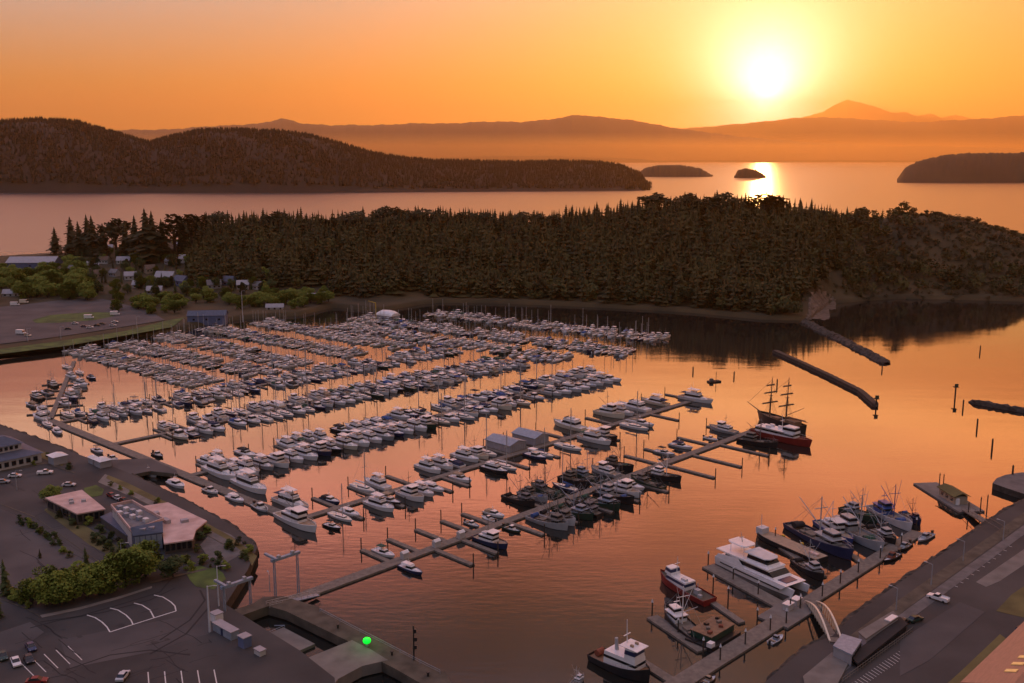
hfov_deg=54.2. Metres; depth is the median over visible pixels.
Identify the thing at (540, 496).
fishing boat
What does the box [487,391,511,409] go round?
trawler yacht
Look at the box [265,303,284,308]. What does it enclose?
house
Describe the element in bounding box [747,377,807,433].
tall ship
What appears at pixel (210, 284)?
house
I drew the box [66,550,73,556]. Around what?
bush
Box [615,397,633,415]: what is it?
motor yacht
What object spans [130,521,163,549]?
glass front wing
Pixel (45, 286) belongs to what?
broadleaf tree
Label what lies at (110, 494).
parked car
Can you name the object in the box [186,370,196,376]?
motor yacht
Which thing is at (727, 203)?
conifer
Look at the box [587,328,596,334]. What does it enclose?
motor yacht
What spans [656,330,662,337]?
trawler yacht
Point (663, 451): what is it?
cabin cruiser
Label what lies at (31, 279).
broadleaf tree
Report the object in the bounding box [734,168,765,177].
islet
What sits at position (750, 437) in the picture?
fishing boat
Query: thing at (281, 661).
shore ground
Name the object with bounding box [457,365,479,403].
sailboat
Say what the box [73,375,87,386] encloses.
motor yacht
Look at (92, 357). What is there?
cabin cruiser
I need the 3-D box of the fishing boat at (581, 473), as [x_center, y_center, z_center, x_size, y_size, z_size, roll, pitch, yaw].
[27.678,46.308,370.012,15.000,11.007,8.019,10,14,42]
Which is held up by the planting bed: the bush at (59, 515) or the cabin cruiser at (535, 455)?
the bush at (59, 515)
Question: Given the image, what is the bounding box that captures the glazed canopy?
[853,617,907,668]
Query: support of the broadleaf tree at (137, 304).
on the headland terrain at (384, 301)
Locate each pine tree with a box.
[94,218,131,255]
[155,213,194,255]
[176,214,211,244]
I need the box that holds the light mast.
[413,626,416,659]
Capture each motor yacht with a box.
[33,409,50,420]
[36,404,49,412]
[62,385,77,400]
[65,371,76,378]
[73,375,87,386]
[78,350,92,356]
[94,410,108,421]
[115,406,127,416]
[124,355,139,360]
[126,403,141,415]
[135,347,148,352]
[150,343,157,348]
[174,376,190,383]
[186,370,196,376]
[194,420,212,433]
[196,453,212,464]
[200,447,235,480]
[202,375,216,380]
[209,387,225,399]
[209,448,227,461]
[227,349,239,354]
[227,378,239,388]
[227,459,242,475]
[229,463,266,494]
[232,343,243,347]
[234,350,247,356]
[235,451,258,475]
[246,345,260,351]
[251,448,273,470]
[255,401,273,410]
[270,478,308,511]
[275,435,297,448]
[280,371,291,378]
[282,360,296,367]
[283,446,303,462]
[288,431,307,445]
[295,441,317,460]
[301,429,316,442]
[310,428,330,439]
[313,387,332,397]
[323,432,340,452]
[330,395,345,404]
[332,427,357,449]
[334,385,349,394]
[345,419,366,431]
[347,357,361,365]
[347,428,369,446]
[348,392,362,400]
[350,381,367,390]
[358,417,373,429]
[361,429,381,443]
[362,332,373,338]
[362,489,393,511]
[365,414,386,426]
[365,472,391,490]
[370,417,393,440]
[382,373,400,383]
[384,420,403,436]
[385,382,397,392]
[387,406,409,419]
[391,381,403,391]
[394,419,413,433]
[397,369,415,379]
[403,353,416,362]
[406,416,426,431]
[413,453,440,473]
[414,479,433,496]
[417,376,434,386]
[421,370,430,375]
[430,338,442,343]
[430,365,445,372]
[431,451,452,468]
[445,323,455,328]
[447,371,461,381]
[450,444,478,461]
[455,329,466,334]
[466,366,482,374]
[474,327,483,331]
[477,340,486,345]
[478,458,508,474]
[480,390,495,399]
[482,364,498,372]
[492,332,500,339]
[498,334,506,339]
[505,396,516,406]
[509,350,520,356]
[510,354,530,366]
[514,332,524,337]
[522,352,530,357]
[538,354,549,360]
[540,384,561,395]
[545,340,554,346]
[550,367,571,381]
[553,415,587,431]
[561,379,581,391]
[562,352,573,357]
[565,372,577,380]
[575,421,610,444]
[581,373,603,385]
[583,339,592,345]
[585,365,597,374]
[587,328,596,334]
[594,366,613,383]
[597,330,605,335]
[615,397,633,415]
[619,350,627,356]
[619,399,651,412]
[625,331,635,338]
[641,390,669,406]
[676,384,712,403]
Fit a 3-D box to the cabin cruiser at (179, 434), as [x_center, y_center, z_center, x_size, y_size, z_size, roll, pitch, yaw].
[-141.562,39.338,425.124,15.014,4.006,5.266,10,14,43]
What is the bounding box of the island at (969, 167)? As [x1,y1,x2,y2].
[897,152,1023,182]
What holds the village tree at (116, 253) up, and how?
on the headland terrain at (384, 301)
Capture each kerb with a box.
[0,503,99,561]
[0,598,39,616]
[1,462,73,472]
[126,493,223,544]
[150,568,206,583]
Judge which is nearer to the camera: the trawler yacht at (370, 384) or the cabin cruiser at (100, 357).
the trawler yacht at (370, 384)
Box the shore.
[663,160,915,161]
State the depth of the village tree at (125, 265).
927.89 m
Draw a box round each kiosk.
[47,452,67,465]
[88,454,97,464]
[93,456,112,468]
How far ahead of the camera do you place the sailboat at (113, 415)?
456.72 m
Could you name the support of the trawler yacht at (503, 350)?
on the water
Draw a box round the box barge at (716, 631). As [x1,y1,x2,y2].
[685,615,740,652]
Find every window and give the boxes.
[62,509,67,516]
[134,537,139,544]
[157,534,162,547]
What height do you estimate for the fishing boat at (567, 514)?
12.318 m
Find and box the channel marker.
[953,384,958,397]
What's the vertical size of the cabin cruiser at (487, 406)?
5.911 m
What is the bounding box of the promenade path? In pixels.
[98,474,246,555]
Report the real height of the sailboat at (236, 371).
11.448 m
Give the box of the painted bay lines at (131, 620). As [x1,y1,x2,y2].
[87,595,176,631]
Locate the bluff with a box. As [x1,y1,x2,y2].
[806,289,835,319]
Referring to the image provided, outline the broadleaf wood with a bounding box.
[182,201,1023,312]
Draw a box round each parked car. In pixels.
[0,478,9,483]
[0,650,8,660]
[8,473,21,477]
[10,655,21,667]
[23,653,34,664]
[24,641,36,651]
[25,675,48,682]
[61,481,75,486]
[106,492,115,498]
[112,494,120,500]
[115,670,130,681]
[119,497,127,501]
[906,614,923,623]
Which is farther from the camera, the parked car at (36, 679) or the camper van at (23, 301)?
the camper van at (23, 301)
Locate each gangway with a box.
[268,589,319,607]
[805,600,840,642]
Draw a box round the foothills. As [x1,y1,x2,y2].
[116,115,1023,160]
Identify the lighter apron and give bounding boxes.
[977,549,1023,586]
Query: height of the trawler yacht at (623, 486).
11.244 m
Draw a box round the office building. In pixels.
[111,500,163,546]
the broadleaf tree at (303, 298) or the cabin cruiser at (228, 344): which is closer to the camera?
the cabin cruiser at (228, 344)
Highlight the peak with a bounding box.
[802,99,970,121]
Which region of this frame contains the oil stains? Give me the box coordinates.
[23,618,190,680]
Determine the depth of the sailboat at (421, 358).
586.85 m
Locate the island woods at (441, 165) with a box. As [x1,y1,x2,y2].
[0,116,650,189]
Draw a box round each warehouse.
[5,256,62,268]
[960,622,1023,682]
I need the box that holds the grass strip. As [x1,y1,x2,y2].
[948,634,1005,682]
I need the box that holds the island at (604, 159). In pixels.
[433,156,667,162]
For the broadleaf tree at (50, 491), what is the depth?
337.47 m
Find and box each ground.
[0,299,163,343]
[0,426,334,682]
[764,500,1023,682]
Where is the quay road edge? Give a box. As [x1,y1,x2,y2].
[845,525,1023,670]
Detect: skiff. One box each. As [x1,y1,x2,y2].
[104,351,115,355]
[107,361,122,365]
[107,454,117,459]
[151,450,162,457]
[201,485,217,493]
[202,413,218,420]
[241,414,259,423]
[250,500,267,511]
[256,350,270,354]
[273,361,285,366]
[280,354,295,359]
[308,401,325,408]
[463,518,478,526]
[481,515,496,522]
[502,523,520,532]
[591,348,602,353]
[699,674,715,682]
[702,435,717,440]
[767,634,782,644]
[884,548,902,561]
[898,539,913,550]
[918,530,935,541]
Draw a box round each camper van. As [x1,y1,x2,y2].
[15,329,25,333]
[19,299,28,302]
[84,314,93,318]
[110,311,119,314]
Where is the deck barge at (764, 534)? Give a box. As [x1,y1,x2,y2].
[756,518,828,562]
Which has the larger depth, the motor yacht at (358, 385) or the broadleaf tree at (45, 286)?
the broadleaf tree at (45, 286)
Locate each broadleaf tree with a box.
[0,267,13,277]
[0,276,17,287]
[8,264,21,270]
[10,270,27,275]
[10,280,24,290]
[10,282,35,299]
[11,271,30,283]
[15,577,38,603]
[20,267,36,277]
[25,274,48,282]
[27,282,36,296]
[27,572,61,606]
[31,564,67,583]
[34,262,50,272]
[35,280,56,297]
[36,264,54,273]
[38,484,62,499]
[43,271,59,279]
[46,569,75,604]
[49,277,63,293]
[55,570,86,602]
[56,281,77,298]
[57,281,77,298]
[61,254,80,263]
[61,260,73,267]
[63,273,73,280]
[63,560,87,573]
[69,267,89,275]
[70,275,84,281]
[72,260,87,267]
[72,272,84,279]
[72,567,105,598]
[75,277,93,289]
[75,281,95,298]
[76,262,89,270]
[78,285,97,299]
[83,560,122,594]
[85,276,95,281]
[94,553,123,593]
[103,550,145,588]
[109,288,120,297]
[110,299,123,309]
[112,292,124,300]
[117,546,161,582]
[124,539,166,577]
[130,296,143,307]
[133,301,141,308]
[138,297,152,309]
[145,306,156,313]
[147,302,156,307]
[156,554,184,577]
[158,291,172,298]
[159,304,167,311]
[160,299,172,309]
[161,293,170,300]
[166,302,180,312]
[170,293,183,299]
[176,299,187,307]
[188,287,201,297]
[190,293,202,302]
[202,286,213,292]
[203,293,213,301]
[204,290,217,299]
[206,292,216,301]
[218,287,231,297]
[222,292,235,304]
[231,296,247,308]
[245,294,256,306]
[246,294,259,306]
[252,291,268,297]
[253,295,267,306]
[266,294,278,303]
[271,298,280,303]
[277,291,287,303]
[287,292,300,302]
[287,299,298,308]
[288,289,299,293]
[296,296,308,306]
[299,286,308,292]
[304,293,314,302]
[308,287,315,292]
[311,292,326,303]
[316,285,327,292]
[324,290,334,301]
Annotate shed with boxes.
[210,609,223,621]
[212,619,239,640]
[237,632,251,648]
[253,645,266,656]
[833,634,861,665]
[858,611,898,644]
[937,483,970,504]
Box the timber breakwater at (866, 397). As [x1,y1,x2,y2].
[772,350,878,407]
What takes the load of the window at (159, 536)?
in the glass front wing
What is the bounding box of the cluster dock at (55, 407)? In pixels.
[27,361,88,419]
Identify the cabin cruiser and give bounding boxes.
[25,400,38,407]
[41,389,53,394]
[51,426,62,434]
[58,397,70,405]
[86,355,99,359]
[86,374,95,378]
[89,408,98,414]
[90,444,102,453]
[92,355,105,360]
[117,362,132,367]
[117,398,131,408]
[126,395,141,405]
[135,366,146,371]
[165,473,184,488]
[166,375,181,381]
[167,428,187,439]
[168,376,179,383]
[172,401,183,406]
[183,426,199,436]
[188,358,201,363]
[192,395,207,403]
[201,393,214,401]
[208,420,224,431]
[216,383,229,390]
[221,342,233,346]
[224,492,243,502]
[226,457,242,469]
[227,413,246,426]
[233,446,254,456]
[242,336,255,339]
[245,383,259,391]
[246,354,258,359]
[250,364,265,369]
[251,374,265,383]
[259,338,272,342]
[263,376,275,381]
[267,400,285,407]
[268,369,282,373]
[270,379,284,387]
[282,376,298,386]
[287,403,305,413]
[291,370,305,375]
[315,371,326,378]
[319,491,339,503]
[321,519,340,529]
[327,388,339,395]
[330,369,342,375]
[330,419,350,433]
[336,361,345,368]
[338,390,355,403]
[338,505,359,516]
[349,367,362,371]
[357,349,368,354]
[371,543,394,557]
[376,414,395,423]
[377,330,388,335]
[377,380,393,384]
[382,491,400,504]
[387,360,399,365]
[389,345,400,349]
[391,322,400,326]
[396,557,422,574]
[397,373,410,381]
[400,322,410,327]
[401,348,410,355]
[401,406,418,417]
[404,341,416,346]
[404,350,419,355]
[411,381,423,387]
[412,346,424,353]
[423,480,443,491]
[425,351,438,357]
[427,346,440,351]
[429,367,438,374]
[431,326,438,331]
[432,343,446,350]
[433,352,443,356]
[435,410,459,421]
[445,456,466,467]
[446,364,462,370]
[447,471,471,482]
[451,392,472,405]
[455,369,467,378]
[459,360,476,367]
[466,330,477,335]
[467,389,487,400]
[473,403,489,413]
[475,366,488,373]
[477,355,495,362]
[478,402,498,411]
[482,505,504,517]
[487,390,507,396]
[489,346,499,352]
[490,354,504,362]
[497,318,506,323]
[499,359,517,367]
[502,382,523,393]
[515,380,537,388]
[522,445,546,459]
[523,391,544,399]
[531,355,542,360]
[550,383,571,393]
[552,327,562,330]
[552,341,563,347]
[562,328,572,332]
[570,378,589,389]
[573,379,596,386]
[576,343,583,350]
[600,345,610,348]
[603,371,621,381]
[627,416,653,426]
[629,478,644,490]
[651,444,674,455]
[667,439,692,449]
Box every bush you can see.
[1,588,9,595]
[7,591,16,599]
[10,593,19,600]
[25,600,31,608]
[37,526,43,533]
[48,531,58,539]
[54,510,62,517]
[55,538,62,545]
[58,546,67,552]
[65,463,71,469]
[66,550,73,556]
[69,518,76,524]
[83,516,92,524]
[94,524,106,534]
[99,535,105,542]
[105,539,113,547]
[107,531,120,539]
[116,539,126,548]
[183,560,195,570]
[192,544,201,551]
[196,531,205,538]
[197,553,208,560]
[203,525,211,532]
[210,550,222,560]
[215,560,221,569]
[221,562,230,568]
[223,538,234,547]
[234,536,245,544]
[239,549,246,557]
[244,544,253,552]
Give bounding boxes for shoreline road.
[0,490,116,562]
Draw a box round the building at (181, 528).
[144,502,206,553]
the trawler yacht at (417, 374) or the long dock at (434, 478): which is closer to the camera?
the long dock at (434, 478)
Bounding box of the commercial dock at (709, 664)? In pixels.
[645,520,921,682]
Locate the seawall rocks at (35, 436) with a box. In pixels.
[0,424,77,453]
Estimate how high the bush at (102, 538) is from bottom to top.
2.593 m
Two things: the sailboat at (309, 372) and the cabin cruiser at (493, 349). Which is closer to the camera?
the sailboat at (309, 372)
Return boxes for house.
[1,289,18,296]
[90,269,101,277]
[99,255,111,263]
[108,268,121,276]
[116,256,130,263]
[124,271,136,279]
[131,280,149,287]
[143,264,154,273]
[146,286,163,293]
[154,270,175,282]
[172,275,190,285]
[178,254,185,262]
[206,279,221,288]
[219,276,236,284]
[236,280,249,288]
[249,280,261,289]
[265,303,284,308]
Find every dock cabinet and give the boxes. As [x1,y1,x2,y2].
[400,549,408,559]
[432,538,440,547]
[456,529,464,538]
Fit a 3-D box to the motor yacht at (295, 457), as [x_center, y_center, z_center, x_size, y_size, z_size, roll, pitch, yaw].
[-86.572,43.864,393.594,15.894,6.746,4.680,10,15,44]
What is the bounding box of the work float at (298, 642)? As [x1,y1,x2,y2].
[269,625,314,651]
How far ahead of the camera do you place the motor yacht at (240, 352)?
596.72 m
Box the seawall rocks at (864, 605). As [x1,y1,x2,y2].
[766,499,1023,680]
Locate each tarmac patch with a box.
[0,622,42,651]
[61,612,213,667]
[900,602,984,675]
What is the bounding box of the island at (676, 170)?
[640,164,712,176]
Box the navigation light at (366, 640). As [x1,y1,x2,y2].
[363,637,370,646]
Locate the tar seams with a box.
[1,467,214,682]
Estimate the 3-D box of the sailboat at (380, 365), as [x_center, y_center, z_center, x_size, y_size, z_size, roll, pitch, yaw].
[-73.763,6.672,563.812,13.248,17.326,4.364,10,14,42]
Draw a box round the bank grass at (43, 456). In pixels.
[38,449,62,465]
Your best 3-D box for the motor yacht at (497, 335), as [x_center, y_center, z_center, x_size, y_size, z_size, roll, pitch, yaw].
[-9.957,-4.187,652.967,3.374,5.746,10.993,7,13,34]
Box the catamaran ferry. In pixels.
[715,533,809,596]
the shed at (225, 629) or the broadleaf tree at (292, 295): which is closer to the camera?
the shed at (225, 629)
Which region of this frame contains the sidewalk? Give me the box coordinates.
[40,586,151,617]
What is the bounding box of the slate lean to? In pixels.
[100,512,127,541]
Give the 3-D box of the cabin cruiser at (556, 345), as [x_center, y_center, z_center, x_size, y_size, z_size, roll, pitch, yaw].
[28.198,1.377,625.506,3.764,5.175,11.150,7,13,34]
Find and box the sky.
[0,0,1023,130]
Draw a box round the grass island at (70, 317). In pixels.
[33,312,113,322]
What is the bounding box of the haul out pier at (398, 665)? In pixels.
[235,596,450,682]
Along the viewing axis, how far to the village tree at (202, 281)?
841.10 m
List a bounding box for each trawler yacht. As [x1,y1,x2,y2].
[30,388,44,400]
[72,349,84,355]
[72,377,81,392]
[85,344,100,350]
[87,410,98,422]
[96,398,109,412]
[112,351,126,356]
[118,343,131,348]
[129,343,138,350]
[153,333,166,338]
[157,418,169,431]
[161,364,175,369]
[172,390,183,398]
[178,389,192,405]
[183,379,198,385]
[186,405,201,423]
[190,369,205,377]
[194,333,206,340]
[202,357,211,365]
[204,324,214,332]
[208,325,217,332]
[211,404,228,419]
[221,330,232,335]
[229,356,243,364]
[239,362,253,375]
[242,359,254,367]
[246,401,263,412]
[265,440,288,467]
[266,317,277,321]
[273,490,316,532]
[280,339,290,345]
[288,390,304,403]
[307,429,331,455]
[308,387,323,399]
[311,360,323,372]
[319,362,331,371]
[320,392,332,406]
[323,332,334,337]
[341,352,353,357]
[347,336,359,341]
[348,344,358,352]
[350,326,360,331]
[358,361,369,370]
[363,310,374,317]
[365,375,375,388]
[368,359,376,369]
[370,324,381,328]
[375,385,388,394]
[391,351,402,357]
[395,471,423,501]
[396,339,406,344]
[400,376,417,390]
[405,334,416,339]
[411,367,423,378]
[415,329,427,341]
[417,404,436,428]
[418,321,425,329]
[428,375,442,384]
[435,366,453,383]
[439,392,460,408]
[457,401,478,416]
[467,440,488,459]
[471,521,507,548]
[476,311,484,317]
[477,331,487,337]
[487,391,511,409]
[490,325,500,333]
[492,362,502,370]
[498,345,510,354]
[510,344,521,349]
[533,345,543,353]
[537,370,553,384]
[538,321,546,328]
[567,363,583,377]
[570,339,579,344]
[577,363,590,376]
[587,345,595,352]
[591,452,620,477]
[593,391,624,418]
[594,414,617,440]
[607,328,616,337]
[608,326,617,332]
[613,471,641,497]
[614,349,621,355]
[649,332,657,341]
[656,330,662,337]
[660,330,670,338]
[709,417,738,434]
[812,501,852,544]
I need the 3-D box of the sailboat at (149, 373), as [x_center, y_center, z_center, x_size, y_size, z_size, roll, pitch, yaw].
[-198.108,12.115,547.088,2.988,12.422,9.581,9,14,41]
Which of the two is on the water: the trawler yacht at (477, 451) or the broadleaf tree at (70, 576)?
the trawler yacht at (477, 451)
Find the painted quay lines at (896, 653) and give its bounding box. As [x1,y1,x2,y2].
[855,546,1010,682]
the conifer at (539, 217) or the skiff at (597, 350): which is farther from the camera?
the conifer at (539, 217)
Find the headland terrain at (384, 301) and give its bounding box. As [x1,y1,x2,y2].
[0,215,1023,355]
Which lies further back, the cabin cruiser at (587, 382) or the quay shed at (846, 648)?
the cabin cruiser at (587, 382)
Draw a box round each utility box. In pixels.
[782,600,794,611]
[791,595,802,606]
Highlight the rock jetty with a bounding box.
[800,319,890,363]
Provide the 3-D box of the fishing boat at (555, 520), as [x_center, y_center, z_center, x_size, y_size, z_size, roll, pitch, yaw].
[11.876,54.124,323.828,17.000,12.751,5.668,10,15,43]
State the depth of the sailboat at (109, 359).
574.74 m
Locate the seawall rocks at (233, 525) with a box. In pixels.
[132,473,258,551]
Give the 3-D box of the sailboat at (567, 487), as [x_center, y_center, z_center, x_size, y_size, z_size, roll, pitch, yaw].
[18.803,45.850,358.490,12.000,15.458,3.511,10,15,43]
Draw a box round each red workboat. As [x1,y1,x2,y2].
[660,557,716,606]
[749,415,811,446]
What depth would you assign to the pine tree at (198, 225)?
963.47 m
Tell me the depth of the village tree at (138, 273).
892.68 m
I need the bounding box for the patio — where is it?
[200,529,245,561]
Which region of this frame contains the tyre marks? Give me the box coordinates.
[30,578,210,669]
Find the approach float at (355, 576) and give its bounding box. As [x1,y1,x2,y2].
[288,557,407,601]
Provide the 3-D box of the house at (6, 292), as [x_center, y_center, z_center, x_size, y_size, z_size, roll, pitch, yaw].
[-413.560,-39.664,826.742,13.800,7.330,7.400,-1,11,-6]
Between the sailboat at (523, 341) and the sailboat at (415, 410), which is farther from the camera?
the sailboat at (523, 341)
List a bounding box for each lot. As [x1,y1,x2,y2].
[0,508,94,605]
[0,576,230,682]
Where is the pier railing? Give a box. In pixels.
[320,608,439,669]
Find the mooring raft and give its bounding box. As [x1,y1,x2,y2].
[707,372,720,382]
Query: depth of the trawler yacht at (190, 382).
521.27 m
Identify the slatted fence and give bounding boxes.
[842,627,912,681]
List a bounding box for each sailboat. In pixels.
[42,397,52,427]
[61,384,74,417]
[62,348,71,368]
[71,382,85,415]
[75,350,83,374]
[103,343,119,364]
[107,384,118,409]
[108,395,118,418]
[109,328,121,347]
[112,354,125,365]
[131,345,147,362]
[139,352,155,373]
[139,382,151,413]
[141,376,153,403]
[142,347,155,364]
[142,353,157,374]
[148,349,162,366]
[151,367,165,401]
[152,364,169,378]
[152,378,166,411]
[153,341,166,356]
[157,355,172,379]
[159,360,171,380]
[162,343,173,357]
[164,333,175,351]
[166,397,178,428]
[171,329,185,343]
[171,348,185,360]
[171,349,185,372]
[180,363,190,396]
[182,349,192,363]
[188,370,203,386]
[190,352,204,364]
[191,371,203,394]
[198,342,210,357]
[199,329,214,348]
[199,368,210,393]
[205,352,221,368]
[208,359,224,381]
[208,364,220,390]
[210,352,223,360]
[214,335,228,352]
[220,353,233,370]
[222,375,231,397]
[222,382,238,416]
[224,349,239,372]
[228,318,240,336]
[228,361,241,373]
[231,370,243,395]
[233,385,250,414]
[237,364,246,386]
[237,372,248,393]
[239,351,254,384]
[241,354,257,376]
[255,387,273,421]
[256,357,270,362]
[265,383,283,419]
[267,348,282,365]
[267,356,282,380]
[275,382,293,416]
[279,381,292,405]
[287,337,298,347]
[288,355,296,377]
[290,334,302,348]
[291,357,302,384]
[296,345,311,363]
[297,369,312,401]
[298,359,310,381]
[299,345,313,374]
[299,380,314,411]
[301,353,313,363]
[306,353,320,381]
[318,333,328,353]
[324,358,334,377]
[326,342,337,355]
[327,340,340,369]
[327,483,351,521]
[338,355,350,375]
[343,362,359,392]
[345,353,357,373]
[349,452,374,492]
[358,370,371,398]
[365,362,384,397]
[371,364,381,386]
[374,341,388,368]
[387,338,398,358]
[391,310,403,332]
[407,310,418,327]
[409,326,417,340]
[411,378,431,414]
[415,347,426,359]
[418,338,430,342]
[425,322,434,342]
[431,377,451,410]
[431,393,450,424]
[438,344,454,372]
[440,335,454,355]
[449,335,458,354]
[449,378,474,419]
[452,323,460,341]
[452,334,463,352]
[457,355,468,369]
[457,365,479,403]
[470,345,483,365]
[474,341,489,365]
[477,412,496,456]
[481,317,492,337]
[490,328,499,346]
[493,361,514,395]
[494,430,516,470]
[497,342,511,368]
[507,359,528,391]
[508,321,519,341]
[510,363,530,405]
[518,320,528,343]
[523,350,544,386]
[530,428,552,457]
[540,333,551,354]
[542,351,561,383]
[543,314,551,329]
[552,452,578,492]
[554,410,581,450]
[569,336,578,349]
[608,337,615,354]
[619,391,648,430]
[621,343,630,351]
[638,323,646,340]
[639,316,647,335]
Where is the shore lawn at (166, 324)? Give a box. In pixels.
[0,317,183,353]
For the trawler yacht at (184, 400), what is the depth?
481.06 m
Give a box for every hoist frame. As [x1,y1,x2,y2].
[214,576,252,610]
[264,550,300,595]
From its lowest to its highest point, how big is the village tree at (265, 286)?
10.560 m
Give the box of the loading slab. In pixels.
[803,652,847,682]
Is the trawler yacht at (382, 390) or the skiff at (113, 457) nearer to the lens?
the skiff at (113, 457)
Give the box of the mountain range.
[677,115,1023,148]
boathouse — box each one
[376,310,399,319]
[484,433,527,453]
[511,427,549,446]
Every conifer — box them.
[0,560,11,596]
[0,602,3,617]
[46,228,63,253]
[57,217,75,257]
[71,222,85,256]
[80,215,89,257]
[83,216,98,258]
[92,224,112,258]
[115,222,129,255]
[122,216,140,255]
[128,209,164,262]
[137,211,163,261]
[157,218,174,259]
[172,220,190,255]
[198,211,229,223]
[228,217,235,229]
[241,210,244,226]
[251,212,255,230]
[259,210,267,227]
[260,215,267,227]
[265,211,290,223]
[275,209,279,227]
[277,214,282,232]
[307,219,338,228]
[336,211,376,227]
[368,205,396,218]
[369,211,376,233]
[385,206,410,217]
[395,210,402,224]
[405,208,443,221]
[429,208,443,231]
[447,212,453,227]
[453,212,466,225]
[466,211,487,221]
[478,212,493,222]
[486,212,493,228]
[493,211,498,225]
[496,213,503,230]
[504,211,535,222]
[508,210,514,225]
[528,213,547,224]
[540,215,568,226]
[561,207,571,228]
[573,210,576,224]
[576,207,582,226]
[585,208,589,226]
[595,203,602,217]
[596,209,600,225]
[617,205,623,217]
[624,203,637,228]
[634,199,640,213]
[637,192,669,209]
[669,192,699,210]
[669,201,675,215]
[674,202,680,220]
[694,197,725,210]
[708,192,740,206]
[719,197,725,217]
[726,194,733,214]
[739,192,790,216]
[741,193,749,211]
[741,198,782,209]
[809,200,814,218]
[822,212,828,226]
[831,208,837,227]
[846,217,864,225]
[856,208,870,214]
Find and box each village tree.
[72,257,84,260]
[87,257,99,269]
[87,273,96,280]
[94,280,104,292]
[99,268,106,276]
[109,278,121,289]
[114,249,120,257]
[121,262,130,269]
[122,283,131,292]
[125,266,134,270]
[132,252,142,263]
[133,270,142,277]
[133,275,146,287]
[134,257,145,267]
[144,281,151,286]
[146,275,155,284]
[149,283,159,294]
[155,277,164,286]
[162,276,170,286]
[166,253,176,265]
[171,258,180,265]
[179,282,191,295]
[186,278,193,286]
[198,276,207,287]
[211,277,219,285]
[226,278,235,287]
[237,282,247,293]
[247,276,257,283]
[258,281,268,290]
[261,266,268,276]
[261,283,269,290]
[267,279,276,288]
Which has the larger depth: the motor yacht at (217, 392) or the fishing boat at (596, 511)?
the motor yacht at (217, 392)
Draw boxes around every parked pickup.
[36,469,52,474]
[926,592,949,602]
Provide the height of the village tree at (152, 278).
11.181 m
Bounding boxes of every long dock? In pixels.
[60,348,456,422]
[114,361,509,444]
[191,378,584,475]
[307,393,691,519]
[360,425,768,566]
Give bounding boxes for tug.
[587,620,649,681]
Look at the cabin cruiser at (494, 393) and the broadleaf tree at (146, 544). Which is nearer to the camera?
the broadleaf tree at (146, 544)
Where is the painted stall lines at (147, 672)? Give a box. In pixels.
[22,646,216,682]
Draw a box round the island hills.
[0,121,651,192]
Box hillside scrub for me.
[783,210,1023,312]
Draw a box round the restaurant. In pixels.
[45,490,105,524]
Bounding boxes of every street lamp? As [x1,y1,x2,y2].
[207,585,216,631]
[216,565,225,605]
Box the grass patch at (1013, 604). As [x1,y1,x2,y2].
[996,587,1023,617]
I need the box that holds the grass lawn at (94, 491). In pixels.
[84,485,103,496]
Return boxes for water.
[0,162,1023,682]
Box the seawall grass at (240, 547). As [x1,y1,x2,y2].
[106,475,256,564]
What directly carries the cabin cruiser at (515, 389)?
on the water
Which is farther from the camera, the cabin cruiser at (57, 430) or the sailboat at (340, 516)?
the cabin cruiser at (57, 430)
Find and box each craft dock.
[64,347,208,384]
[119,342,270,374]
[152,334,303,365]
[204,327,358,355]
[257,321,408,347]
[334,324,566,359]
[357,316,632,353]
[433,312,664,339]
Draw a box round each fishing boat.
[47,369,58,387]
[501,472,534,506]
[516,471,547,502]
[525,491,567,530]
[531,465,564,498]
[538,485,575,525]
[551,487,593,520]
[557,457,590,486]
[564,482,603,517]
[569,666,583,682]
[571,452,605,483]
[575,473,619,511]
[592,466,634,503]
[604,442,633,470]
[631,463,666,488]
[646,453,681,481]
[664,584,701,641]
[736,421,777,447]
[783,496,853,560]
[790,539,824,580]
[834,491,884,550]
[838,487,877,522]
[861,505,896,544]
[866,481,912,530]
[898,501,921,524]
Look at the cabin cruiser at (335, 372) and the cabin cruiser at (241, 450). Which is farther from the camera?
the cabin cruiser at (335, 372)
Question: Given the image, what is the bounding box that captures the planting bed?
[45,508,120,553]
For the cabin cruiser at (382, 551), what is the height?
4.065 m
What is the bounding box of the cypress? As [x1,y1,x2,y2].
[83,547,89,563]
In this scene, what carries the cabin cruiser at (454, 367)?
on the water
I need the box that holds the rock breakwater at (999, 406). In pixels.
[968,399,1023,412]
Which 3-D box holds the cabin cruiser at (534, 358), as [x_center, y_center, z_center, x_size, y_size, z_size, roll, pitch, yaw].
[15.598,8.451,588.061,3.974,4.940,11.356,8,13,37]
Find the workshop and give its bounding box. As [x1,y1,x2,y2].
[186,310,227,325]
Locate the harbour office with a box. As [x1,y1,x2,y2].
[0,435,43,470]
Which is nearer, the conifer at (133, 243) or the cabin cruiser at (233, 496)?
the cabin cruiser at (233, 496)
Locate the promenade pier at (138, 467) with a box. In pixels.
[111,459,177,477]
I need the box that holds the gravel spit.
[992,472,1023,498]
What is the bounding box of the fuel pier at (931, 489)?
[913,482,1008,531]
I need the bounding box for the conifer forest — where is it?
[184,195,1023,314]
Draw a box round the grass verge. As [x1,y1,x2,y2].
[187,566,225,589]
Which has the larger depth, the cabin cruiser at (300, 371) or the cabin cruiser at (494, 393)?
the cabin cruiser at (300, 371)
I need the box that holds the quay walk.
[850,513,1023,638]
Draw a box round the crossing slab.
[309,640,386,682]

